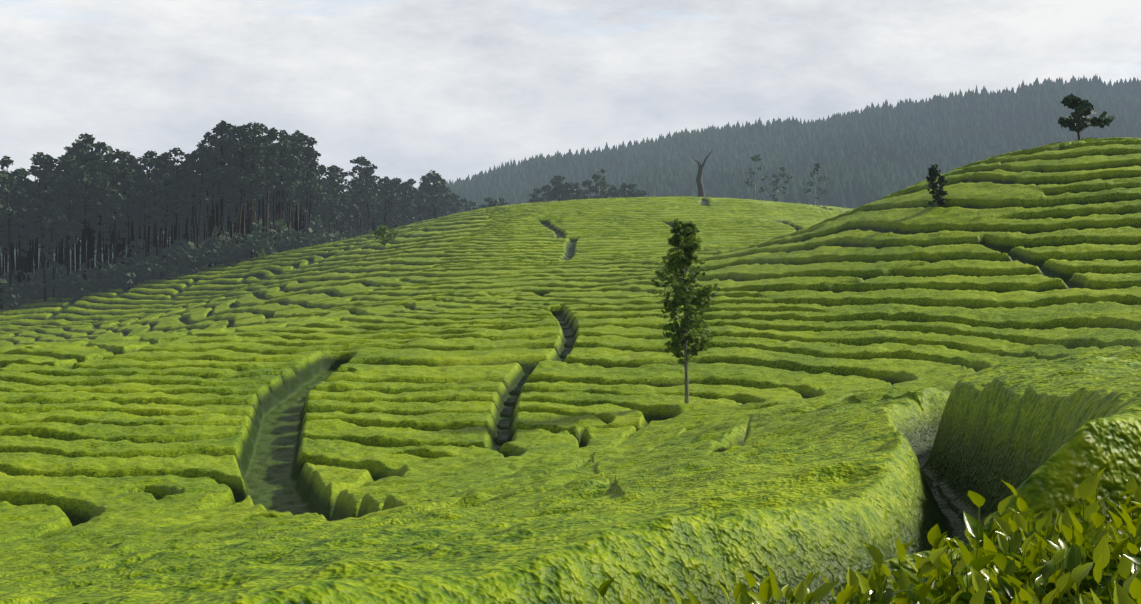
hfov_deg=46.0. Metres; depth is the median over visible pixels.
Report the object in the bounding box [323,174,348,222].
tree
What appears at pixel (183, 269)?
shrub
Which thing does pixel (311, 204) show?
pine tree trunk
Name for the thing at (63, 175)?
pine tree trunk
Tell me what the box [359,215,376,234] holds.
pine tree trunk
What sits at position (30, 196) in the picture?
pine tree trunk
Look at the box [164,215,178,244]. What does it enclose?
pine tree trunk
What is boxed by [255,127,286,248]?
pine tree
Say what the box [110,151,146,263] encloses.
pine tree
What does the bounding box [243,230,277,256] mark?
shrub
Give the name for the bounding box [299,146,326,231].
pine tree
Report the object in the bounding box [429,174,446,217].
tree
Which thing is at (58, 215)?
tree
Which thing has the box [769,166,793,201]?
tree
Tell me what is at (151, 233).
pine tree trunk
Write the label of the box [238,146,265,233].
pine tree
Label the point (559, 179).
pine tree
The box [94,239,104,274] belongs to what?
pine tree trunk
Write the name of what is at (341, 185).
pine tree trunk
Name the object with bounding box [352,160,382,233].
tree
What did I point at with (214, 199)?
pine tree
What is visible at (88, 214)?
pine tree trunk
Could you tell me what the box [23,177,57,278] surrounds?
pine tree trunk
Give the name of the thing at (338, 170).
pine tree
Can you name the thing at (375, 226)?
pine tree trunk
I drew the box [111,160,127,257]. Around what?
pine tree trunk
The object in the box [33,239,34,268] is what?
pine tree trunk
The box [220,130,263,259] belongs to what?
pine tree
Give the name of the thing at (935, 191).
columnar tree
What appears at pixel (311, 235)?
shrub
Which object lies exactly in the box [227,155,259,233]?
pine tree
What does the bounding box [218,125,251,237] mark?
pine tree
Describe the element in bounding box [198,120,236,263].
pine tree
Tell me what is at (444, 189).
tree
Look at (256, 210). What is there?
pine tree trunk
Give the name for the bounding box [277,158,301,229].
pine tree
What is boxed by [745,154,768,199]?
tree
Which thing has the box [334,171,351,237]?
pine tree trunk
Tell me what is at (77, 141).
pine tree
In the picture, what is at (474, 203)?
pine tree trunk
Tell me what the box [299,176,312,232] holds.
pine tree trunk
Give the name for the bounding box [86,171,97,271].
pine tree trunk
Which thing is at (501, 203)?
pine tree trunk
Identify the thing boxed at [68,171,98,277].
pine tree trunk
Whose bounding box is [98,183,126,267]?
pine tree trunk
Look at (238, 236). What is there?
shrub
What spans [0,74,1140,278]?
mountain forest trees
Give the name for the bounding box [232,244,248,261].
shrub
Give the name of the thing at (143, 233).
pine tree trunk
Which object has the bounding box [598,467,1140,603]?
foreground tea bush leaves
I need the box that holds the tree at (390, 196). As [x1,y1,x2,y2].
[377,181,396,224]
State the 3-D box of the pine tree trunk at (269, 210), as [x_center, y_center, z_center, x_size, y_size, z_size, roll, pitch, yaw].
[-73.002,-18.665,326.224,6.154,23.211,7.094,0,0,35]
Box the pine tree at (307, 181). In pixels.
[287,137,313,229]
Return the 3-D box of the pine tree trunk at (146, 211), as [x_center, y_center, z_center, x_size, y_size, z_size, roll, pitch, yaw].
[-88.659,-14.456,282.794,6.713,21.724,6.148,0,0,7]
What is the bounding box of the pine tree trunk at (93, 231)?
[90,157,100,268]
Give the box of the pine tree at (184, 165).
[165,147,198,256]
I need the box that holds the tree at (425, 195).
[416,183,441,218]
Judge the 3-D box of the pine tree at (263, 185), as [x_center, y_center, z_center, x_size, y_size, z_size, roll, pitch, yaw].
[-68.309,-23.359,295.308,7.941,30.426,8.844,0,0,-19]
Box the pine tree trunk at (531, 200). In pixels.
[526,198,539,202]
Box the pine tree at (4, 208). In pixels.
[0,191,12,308]
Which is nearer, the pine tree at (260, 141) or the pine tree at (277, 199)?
the pine tree at (260, 141)
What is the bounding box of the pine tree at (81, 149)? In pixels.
[60,133,112,279]
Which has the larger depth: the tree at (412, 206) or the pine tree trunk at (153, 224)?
the tree at (412, 206)
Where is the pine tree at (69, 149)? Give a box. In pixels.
[49,146,89,269]
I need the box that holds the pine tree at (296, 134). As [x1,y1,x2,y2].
[288,130,318,230]
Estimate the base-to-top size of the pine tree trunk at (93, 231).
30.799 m
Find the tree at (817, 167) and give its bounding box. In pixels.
[803,163,829,204]
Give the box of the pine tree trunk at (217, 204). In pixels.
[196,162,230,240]
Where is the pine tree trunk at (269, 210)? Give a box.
[261,193,278,241]
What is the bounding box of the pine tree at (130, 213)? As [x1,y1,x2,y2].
[117,175,144,263]
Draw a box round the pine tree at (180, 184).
[148,155,182,231]
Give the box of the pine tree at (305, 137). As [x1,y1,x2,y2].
[293,133,315,219]
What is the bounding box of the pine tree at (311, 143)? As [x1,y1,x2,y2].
[302,137,326,232]
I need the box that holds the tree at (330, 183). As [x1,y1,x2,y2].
[323,166,345,232]
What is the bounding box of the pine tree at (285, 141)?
[258,129,291,242]
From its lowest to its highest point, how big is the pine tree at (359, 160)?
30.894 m
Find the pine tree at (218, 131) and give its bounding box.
[203,126,235,226]
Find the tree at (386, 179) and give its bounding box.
[374,176,399,224]
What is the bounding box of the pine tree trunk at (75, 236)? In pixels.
[58,166,77,271]
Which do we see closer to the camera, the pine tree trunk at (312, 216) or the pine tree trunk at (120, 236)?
the pine tree trunk at (120, 236)
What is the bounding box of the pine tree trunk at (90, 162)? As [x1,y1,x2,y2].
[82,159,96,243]
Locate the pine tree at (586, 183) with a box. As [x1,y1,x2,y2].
[582,175,611,197]
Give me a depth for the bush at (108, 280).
274.79 m
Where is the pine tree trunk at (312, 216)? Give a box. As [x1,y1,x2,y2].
[302,188,320,232]
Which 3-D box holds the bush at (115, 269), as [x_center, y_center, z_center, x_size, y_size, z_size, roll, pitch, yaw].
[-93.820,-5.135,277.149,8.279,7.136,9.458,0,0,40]
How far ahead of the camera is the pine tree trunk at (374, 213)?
362.03 m
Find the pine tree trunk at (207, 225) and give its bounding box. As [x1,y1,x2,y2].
[201,207,219,237]
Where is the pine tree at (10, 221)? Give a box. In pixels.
[0,182,17,273]
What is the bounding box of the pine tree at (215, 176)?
[207,148,232,243]
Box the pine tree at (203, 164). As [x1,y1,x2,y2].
[187,157,217,265]
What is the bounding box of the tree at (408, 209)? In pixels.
[397,181,417,224]
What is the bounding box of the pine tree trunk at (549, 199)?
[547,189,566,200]
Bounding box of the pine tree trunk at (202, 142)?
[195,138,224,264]
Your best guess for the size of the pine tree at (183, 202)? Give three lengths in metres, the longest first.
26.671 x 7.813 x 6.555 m
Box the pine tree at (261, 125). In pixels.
[252,123,279,232]
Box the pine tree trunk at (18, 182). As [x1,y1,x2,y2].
[0,170,27,276]
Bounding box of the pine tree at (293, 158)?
[263,141,299,236]
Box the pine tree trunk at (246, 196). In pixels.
[226,194,250,233]
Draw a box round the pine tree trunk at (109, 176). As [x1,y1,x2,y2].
[97,175,112,262]
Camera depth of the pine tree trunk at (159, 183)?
281.96 m
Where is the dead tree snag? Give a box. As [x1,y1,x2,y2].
[691,150,711,196]
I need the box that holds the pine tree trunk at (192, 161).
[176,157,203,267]
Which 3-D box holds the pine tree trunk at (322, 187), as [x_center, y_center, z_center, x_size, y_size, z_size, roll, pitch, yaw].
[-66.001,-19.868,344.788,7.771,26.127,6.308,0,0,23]
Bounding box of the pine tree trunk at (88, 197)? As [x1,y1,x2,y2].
[70,169,96,239]
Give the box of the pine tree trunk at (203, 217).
[195,173,215,239]
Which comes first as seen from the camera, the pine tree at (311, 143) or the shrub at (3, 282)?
the shrub at (3, 282)
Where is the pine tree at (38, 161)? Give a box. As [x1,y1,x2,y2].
[15,157,54,281]
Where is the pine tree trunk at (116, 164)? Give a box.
[96,157,126,258]
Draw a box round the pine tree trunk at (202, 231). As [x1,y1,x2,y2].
[195,210,207,238]
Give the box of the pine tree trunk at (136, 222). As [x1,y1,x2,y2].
[118,190,141,260]
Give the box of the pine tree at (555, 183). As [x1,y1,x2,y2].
[541,180,569,200]
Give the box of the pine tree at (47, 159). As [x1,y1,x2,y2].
[24,154,62,267]
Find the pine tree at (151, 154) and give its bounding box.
[137,150,165,265]
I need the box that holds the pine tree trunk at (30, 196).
[11,178,40,275]
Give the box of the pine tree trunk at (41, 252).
[34,234,50,268]
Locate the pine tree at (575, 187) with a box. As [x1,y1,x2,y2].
[561,182,585,199]
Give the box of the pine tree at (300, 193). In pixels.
[279,146,308,230]
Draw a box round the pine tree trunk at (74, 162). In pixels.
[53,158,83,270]
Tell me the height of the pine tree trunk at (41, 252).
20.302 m
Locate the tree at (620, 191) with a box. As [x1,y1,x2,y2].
[612,188,627,197]
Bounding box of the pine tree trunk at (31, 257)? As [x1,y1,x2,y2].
[30,239,32,279]
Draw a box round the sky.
[0,0,1140,237]
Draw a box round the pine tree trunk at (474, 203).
[460,201,477,210]
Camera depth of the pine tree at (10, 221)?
285.67 m
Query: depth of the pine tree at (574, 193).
412.90 m
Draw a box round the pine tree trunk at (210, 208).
[203,171,216,263]
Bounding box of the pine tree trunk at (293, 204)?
[280,178,302,228]
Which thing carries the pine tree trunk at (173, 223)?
on the tea hedge field
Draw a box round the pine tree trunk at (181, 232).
[173,219,198,244]
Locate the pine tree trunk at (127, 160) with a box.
[122,157,145,265]
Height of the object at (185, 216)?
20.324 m
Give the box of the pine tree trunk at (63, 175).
[42,173,68,273]
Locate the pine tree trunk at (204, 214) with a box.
[201,204,215,224]
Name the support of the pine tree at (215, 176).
on the tea hedge field
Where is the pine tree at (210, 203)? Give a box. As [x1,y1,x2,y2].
[203,170,219,222]
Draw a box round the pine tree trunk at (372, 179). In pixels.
[364,175,387,228]
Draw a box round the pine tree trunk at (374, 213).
[364,188,385,233]
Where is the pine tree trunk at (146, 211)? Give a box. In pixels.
[136,182,161,265]
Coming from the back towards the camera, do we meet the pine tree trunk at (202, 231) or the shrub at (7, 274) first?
the pine tree trunk at (202, 231)
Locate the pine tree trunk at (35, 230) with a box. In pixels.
[29,186,44,257]
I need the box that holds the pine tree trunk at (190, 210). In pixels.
[176,171,196,238]
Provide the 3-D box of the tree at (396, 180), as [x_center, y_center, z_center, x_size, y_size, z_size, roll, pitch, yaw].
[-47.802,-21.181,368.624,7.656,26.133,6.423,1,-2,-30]
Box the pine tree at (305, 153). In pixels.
[288,142,308,230]
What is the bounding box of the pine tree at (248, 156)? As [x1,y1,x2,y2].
[228,142,267,245]
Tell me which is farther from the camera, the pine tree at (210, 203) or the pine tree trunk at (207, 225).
the pine tree trunk at (207, 225)
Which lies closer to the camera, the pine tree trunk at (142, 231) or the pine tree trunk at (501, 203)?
the pine tree trunk at (142, 231)
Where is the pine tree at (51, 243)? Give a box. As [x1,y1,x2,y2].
[37,203,68,297]
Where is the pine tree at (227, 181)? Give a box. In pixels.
[211,151,229,241]
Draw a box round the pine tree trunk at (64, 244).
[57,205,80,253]
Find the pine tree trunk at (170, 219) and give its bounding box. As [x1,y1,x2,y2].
[167,170,176,244]
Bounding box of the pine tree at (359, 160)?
[346,156,379,231]
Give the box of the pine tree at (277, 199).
[266,157,298,238]
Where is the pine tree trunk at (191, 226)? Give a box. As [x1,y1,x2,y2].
[182,207,201,241]
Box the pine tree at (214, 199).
[196,153,231,235]
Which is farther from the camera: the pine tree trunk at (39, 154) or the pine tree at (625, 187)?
the pine tree at (625, 187)
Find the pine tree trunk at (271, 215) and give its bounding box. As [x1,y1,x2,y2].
[256,188,274,223]
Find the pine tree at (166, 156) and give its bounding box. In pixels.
[147,152,186,264]
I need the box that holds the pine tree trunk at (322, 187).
[304,178,324,227]
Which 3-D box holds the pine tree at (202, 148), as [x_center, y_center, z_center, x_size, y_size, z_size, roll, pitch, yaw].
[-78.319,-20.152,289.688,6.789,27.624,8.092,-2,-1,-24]
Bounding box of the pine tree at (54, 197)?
[50,190,81,276]
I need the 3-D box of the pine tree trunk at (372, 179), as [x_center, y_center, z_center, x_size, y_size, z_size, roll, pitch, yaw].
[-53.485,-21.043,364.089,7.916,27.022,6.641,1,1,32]
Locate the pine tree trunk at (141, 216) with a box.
[123,175,150,247]
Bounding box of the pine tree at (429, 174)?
[422,170,447,209]
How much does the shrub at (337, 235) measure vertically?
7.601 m
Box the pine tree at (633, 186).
[627,183,642,196]
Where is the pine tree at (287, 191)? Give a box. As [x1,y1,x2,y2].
[270,146,295,250]
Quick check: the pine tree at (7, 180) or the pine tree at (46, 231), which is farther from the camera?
the pine tree at (46, 231)
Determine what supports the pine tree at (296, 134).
on the tea hedge field
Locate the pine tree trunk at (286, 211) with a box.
[275,192,300,218]
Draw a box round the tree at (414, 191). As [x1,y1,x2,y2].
[404,178,427,220]
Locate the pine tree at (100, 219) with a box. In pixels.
[93,170,118,264]
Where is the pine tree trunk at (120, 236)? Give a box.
[106,195,127,257]
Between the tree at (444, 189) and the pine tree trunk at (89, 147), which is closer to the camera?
the pine tree trunk at (89, 147)
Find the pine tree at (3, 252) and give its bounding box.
[0,199,16,276]
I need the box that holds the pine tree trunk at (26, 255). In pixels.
[25,186,35,282]
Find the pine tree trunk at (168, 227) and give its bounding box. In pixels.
[164,222,177,255]
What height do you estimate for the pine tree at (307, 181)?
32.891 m
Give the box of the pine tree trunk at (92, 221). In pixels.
[86,180,113,274]
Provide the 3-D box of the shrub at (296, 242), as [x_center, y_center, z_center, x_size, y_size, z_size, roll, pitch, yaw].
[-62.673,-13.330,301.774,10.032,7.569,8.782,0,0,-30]
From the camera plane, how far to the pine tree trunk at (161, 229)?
310.93 m
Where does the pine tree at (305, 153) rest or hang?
on the tea hedge field
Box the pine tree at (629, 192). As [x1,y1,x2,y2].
[626,189,637,196]
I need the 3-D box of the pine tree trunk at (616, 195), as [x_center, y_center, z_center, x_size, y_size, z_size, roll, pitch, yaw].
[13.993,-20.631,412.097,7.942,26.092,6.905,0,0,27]
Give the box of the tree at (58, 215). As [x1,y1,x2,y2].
[52,174,84,275]
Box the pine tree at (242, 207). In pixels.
[237,138,251,242]
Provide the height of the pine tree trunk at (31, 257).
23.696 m
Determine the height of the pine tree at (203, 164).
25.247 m
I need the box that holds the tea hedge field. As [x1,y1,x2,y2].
[0,137,1140,603]
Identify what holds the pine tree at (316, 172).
on the tea hedge field
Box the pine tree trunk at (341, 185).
[327,182,347,230]
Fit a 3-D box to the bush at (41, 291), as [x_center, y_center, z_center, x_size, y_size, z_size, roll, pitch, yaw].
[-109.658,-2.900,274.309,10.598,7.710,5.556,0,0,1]
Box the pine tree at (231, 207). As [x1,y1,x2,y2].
[225,166,249,243]
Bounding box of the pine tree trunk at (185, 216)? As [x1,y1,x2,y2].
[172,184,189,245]
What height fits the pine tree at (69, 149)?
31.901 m
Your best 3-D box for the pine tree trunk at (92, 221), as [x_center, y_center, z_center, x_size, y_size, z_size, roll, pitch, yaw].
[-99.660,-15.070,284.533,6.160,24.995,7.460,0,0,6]
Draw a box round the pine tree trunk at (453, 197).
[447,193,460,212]
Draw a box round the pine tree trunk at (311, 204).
[300,172,320,231]
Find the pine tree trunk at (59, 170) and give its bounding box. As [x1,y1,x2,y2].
[40,169,68,271]
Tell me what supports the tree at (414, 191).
on the tea hedge field
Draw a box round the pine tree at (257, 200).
[251,135,280,256]
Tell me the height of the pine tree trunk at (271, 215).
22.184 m
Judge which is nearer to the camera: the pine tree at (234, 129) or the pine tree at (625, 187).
the pine tree at (234, 129)
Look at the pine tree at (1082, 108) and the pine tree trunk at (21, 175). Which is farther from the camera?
the pine tree trunk at (21, 175)
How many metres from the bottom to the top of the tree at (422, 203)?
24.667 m
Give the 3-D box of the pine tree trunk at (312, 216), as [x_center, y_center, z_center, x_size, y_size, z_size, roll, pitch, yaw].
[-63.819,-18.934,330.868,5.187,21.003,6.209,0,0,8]
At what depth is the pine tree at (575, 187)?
407.44 m
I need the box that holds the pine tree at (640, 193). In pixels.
[636,190,648,196]
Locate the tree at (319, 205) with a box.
[311,192,329,233]
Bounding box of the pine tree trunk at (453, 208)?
[442,205,458,214]
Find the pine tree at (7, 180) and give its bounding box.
[0,156,28,307]
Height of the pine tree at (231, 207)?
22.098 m
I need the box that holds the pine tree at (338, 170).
[324,165,347,216]
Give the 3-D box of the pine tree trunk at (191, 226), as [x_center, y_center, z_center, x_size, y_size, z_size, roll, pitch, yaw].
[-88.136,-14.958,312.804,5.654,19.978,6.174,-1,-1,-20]
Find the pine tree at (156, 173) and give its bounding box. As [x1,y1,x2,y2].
[139,168,170,255]
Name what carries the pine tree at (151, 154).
on the tea hedge field
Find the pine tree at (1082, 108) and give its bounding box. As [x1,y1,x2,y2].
[1058,93,1114,139]
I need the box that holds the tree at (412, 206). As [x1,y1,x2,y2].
[394,183,416,224]
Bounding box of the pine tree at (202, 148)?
[190,145,220,266]
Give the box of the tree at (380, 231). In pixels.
[369,225,398,250]
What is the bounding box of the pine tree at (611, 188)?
[595,183,616,197]
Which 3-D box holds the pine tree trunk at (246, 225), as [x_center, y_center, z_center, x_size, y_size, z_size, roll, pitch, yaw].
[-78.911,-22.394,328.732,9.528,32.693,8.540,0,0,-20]
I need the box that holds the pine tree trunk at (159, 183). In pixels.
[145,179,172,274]
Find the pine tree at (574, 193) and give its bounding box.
[570,182,580,198]
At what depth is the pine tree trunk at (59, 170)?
294.68 m
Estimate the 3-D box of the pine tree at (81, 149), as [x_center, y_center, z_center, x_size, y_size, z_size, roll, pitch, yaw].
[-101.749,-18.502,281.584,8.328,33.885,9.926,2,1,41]
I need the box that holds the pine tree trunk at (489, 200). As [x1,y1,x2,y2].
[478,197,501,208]
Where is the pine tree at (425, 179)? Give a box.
[418,175,442,210]
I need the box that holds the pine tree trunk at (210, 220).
[201,179,211,265]
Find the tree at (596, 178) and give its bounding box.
[593,169,613,197]
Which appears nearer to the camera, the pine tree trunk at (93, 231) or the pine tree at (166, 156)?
the pine tree at (166, 156)
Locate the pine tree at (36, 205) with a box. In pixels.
[26,198,52,301]
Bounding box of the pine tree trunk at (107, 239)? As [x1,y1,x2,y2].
[100,169,117,264]
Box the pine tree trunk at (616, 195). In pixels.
[609,193,623,197]
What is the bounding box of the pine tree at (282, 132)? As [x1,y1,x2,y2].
[271,130,302,247]
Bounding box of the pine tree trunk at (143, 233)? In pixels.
[137,224,150,252]
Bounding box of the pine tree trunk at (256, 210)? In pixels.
[238,198,261,233]
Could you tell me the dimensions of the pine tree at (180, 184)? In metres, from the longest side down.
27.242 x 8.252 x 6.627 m
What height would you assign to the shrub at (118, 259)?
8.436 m
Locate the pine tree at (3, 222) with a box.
[0,181,21,245]
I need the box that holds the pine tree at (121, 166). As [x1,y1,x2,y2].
[110,163,138,262]
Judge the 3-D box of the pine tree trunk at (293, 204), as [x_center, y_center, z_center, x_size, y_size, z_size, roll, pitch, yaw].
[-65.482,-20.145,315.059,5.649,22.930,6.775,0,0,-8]
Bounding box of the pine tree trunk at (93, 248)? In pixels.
[93,230,94,267]
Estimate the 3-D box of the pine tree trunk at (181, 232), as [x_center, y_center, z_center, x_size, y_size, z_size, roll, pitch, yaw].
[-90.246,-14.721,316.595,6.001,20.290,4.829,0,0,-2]
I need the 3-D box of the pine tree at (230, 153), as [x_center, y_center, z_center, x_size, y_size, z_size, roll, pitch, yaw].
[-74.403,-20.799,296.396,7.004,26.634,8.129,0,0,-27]
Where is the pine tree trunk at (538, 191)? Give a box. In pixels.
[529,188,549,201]
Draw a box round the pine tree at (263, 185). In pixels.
[243,131,277,255]
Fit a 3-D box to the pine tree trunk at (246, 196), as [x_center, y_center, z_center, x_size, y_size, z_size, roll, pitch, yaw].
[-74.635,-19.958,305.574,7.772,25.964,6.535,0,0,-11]
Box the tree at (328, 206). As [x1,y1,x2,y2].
[319,195,338,241]
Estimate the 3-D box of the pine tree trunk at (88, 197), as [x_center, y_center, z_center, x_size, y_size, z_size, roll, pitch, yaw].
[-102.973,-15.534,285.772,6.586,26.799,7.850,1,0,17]
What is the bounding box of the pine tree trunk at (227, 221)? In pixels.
[225,144,234,262]
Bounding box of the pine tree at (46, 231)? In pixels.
[36,190,63,267]
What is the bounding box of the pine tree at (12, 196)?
[4,187,32,281]
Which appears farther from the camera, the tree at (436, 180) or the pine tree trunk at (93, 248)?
the tree at (436, 180)
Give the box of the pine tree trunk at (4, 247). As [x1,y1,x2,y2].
[0,170,17,279]
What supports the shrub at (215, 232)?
on the tea hedge field
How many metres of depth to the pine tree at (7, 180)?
269.56 m
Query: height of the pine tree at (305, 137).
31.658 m
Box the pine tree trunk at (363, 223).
[358,198,369,234]
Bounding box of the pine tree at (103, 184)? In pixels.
[91,149,136,263]
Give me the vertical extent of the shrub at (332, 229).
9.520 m
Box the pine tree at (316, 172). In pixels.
[298,141,323,229]
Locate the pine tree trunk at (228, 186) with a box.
[220,158,239,245]
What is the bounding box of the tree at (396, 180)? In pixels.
[387,177,411,228]
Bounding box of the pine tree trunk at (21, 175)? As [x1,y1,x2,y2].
[5,168,42,279]
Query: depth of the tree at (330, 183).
333.92 m
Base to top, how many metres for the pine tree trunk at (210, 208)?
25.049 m
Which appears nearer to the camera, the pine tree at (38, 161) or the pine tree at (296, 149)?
the pine tree at (38, 161)
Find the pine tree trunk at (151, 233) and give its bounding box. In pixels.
[146,215,167,246]
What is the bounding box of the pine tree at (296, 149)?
[280,144,307,228]
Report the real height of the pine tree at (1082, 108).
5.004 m
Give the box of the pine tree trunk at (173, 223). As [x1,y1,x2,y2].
[172,182,183,239]
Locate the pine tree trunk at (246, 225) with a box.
[246,214,247,233]
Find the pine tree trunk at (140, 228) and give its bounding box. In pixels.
[134,200,145,248]
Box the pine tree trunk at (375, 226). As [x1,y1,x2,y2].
[371,194,389,228]
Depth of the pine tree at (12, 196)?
282.81 m
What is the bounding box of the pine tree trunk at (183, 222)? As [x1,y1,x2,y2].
[178,183,198,241]
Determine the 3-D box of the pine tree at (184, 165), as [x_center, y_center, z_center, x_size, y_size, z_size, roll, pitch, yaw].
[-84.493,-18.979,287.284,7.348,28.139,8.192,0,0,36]
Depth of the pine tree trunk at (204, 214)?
308.37 m
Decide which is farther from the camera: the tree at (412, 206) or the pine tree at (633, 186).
the pine tree at (633, 186)
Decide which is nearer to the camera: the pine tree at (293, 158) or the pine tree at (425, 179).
the pine tree at (293, 158)
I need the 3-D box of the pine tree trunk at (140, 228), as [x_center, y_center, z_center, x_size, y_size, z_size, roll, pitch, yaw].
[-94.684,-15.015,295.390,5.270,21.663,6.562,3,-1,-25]
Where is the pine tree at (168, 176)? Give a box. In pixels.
[153,173,184,263]
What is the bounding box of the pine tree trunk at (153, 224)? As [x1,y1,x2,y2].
[145,172,166,246]
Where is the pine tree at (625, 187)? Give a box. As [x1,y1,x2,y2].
[617,183,636,197]
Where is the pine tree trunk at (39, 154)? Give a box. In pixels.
[30,152,53,267]
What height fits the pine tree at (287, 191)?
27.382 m
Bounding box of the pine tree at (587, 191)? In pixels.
[577,187,594,198]
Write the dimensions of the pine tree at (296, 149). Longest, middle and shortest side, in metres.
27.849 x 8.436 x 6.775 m
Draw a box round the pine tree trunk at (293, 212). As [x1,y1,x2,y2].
[291,198,300,227]
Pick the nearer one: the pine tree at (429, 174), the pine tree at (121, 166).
the pine tree at (121, 166)
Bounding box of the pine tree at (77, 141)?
[57,139,103,268]
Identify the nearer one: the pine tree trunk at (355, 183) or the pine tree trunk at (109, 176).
the pine tree trunk at (109, 176)
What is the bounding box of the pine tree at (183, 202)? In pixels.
[173,154,209,243]
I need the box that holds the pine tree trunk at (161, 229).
[159,160,175,247]
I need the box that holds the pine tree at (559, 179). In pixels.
[550,175,573,200]
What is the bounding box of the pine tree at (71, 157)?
[63,142,100,199]
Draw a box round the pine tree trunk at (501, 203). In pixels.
[487,198,507,206]
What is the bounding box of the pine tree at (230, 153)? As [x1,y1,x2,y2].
[223,148,242,241]
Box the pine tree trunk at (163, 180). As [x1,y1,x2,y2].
[140,160,168,251]
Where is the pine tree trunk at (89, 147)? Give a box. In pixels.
[77,143,113,269]
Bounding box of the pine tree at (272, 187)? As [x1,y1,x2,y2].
[261,155,284,246]
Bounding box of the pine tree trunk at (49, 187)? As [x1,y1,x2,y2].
[35,180,59,254]
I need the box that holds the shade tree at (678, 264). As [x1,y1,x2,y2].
[651,218,719,403]
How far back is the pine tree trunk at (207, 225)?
316.63 m
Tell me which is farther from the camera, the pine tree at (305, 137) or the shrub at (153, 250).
the pine tree at (305, 137)
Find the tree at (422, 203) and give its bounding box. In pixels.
[405,198,431,222]
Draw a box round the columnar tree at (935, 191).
[926,164,947,206]
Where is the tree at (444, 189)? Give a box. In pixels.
[424,175,452,216]
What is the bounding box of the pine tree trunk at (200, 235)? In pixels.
[192,214,205,247]
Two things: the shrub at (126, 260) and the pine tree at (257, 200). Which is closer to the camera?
the shrub at (126, 260)
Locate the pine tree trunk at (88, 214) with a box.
[66,162,110,279]
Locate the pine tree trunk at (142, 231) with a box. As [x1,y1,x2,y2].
[135,196,152,238]
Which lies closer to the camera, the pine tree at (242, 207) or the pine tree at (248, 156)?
the pine tree at (248, 156)
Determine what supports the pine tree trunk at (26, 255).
on the tea hedge field
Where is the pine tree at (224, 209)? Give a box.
[215,204,227,263]
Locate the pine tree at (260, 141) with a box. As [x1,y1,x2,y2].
[231,121,273,257]
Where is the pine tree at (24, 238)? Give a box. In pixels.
[1,196,32,287]
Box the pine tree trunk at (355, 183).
[349,176,373,233]
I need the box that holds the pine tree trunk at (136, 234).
[129,229,138,252]
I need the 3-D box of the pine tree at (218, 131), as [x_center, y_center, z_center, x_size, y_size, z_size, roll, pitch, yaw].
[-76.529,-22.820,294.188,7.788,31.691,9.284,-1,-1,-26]
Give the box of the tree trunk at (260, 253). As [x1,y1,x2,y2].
[255,249,266,259]

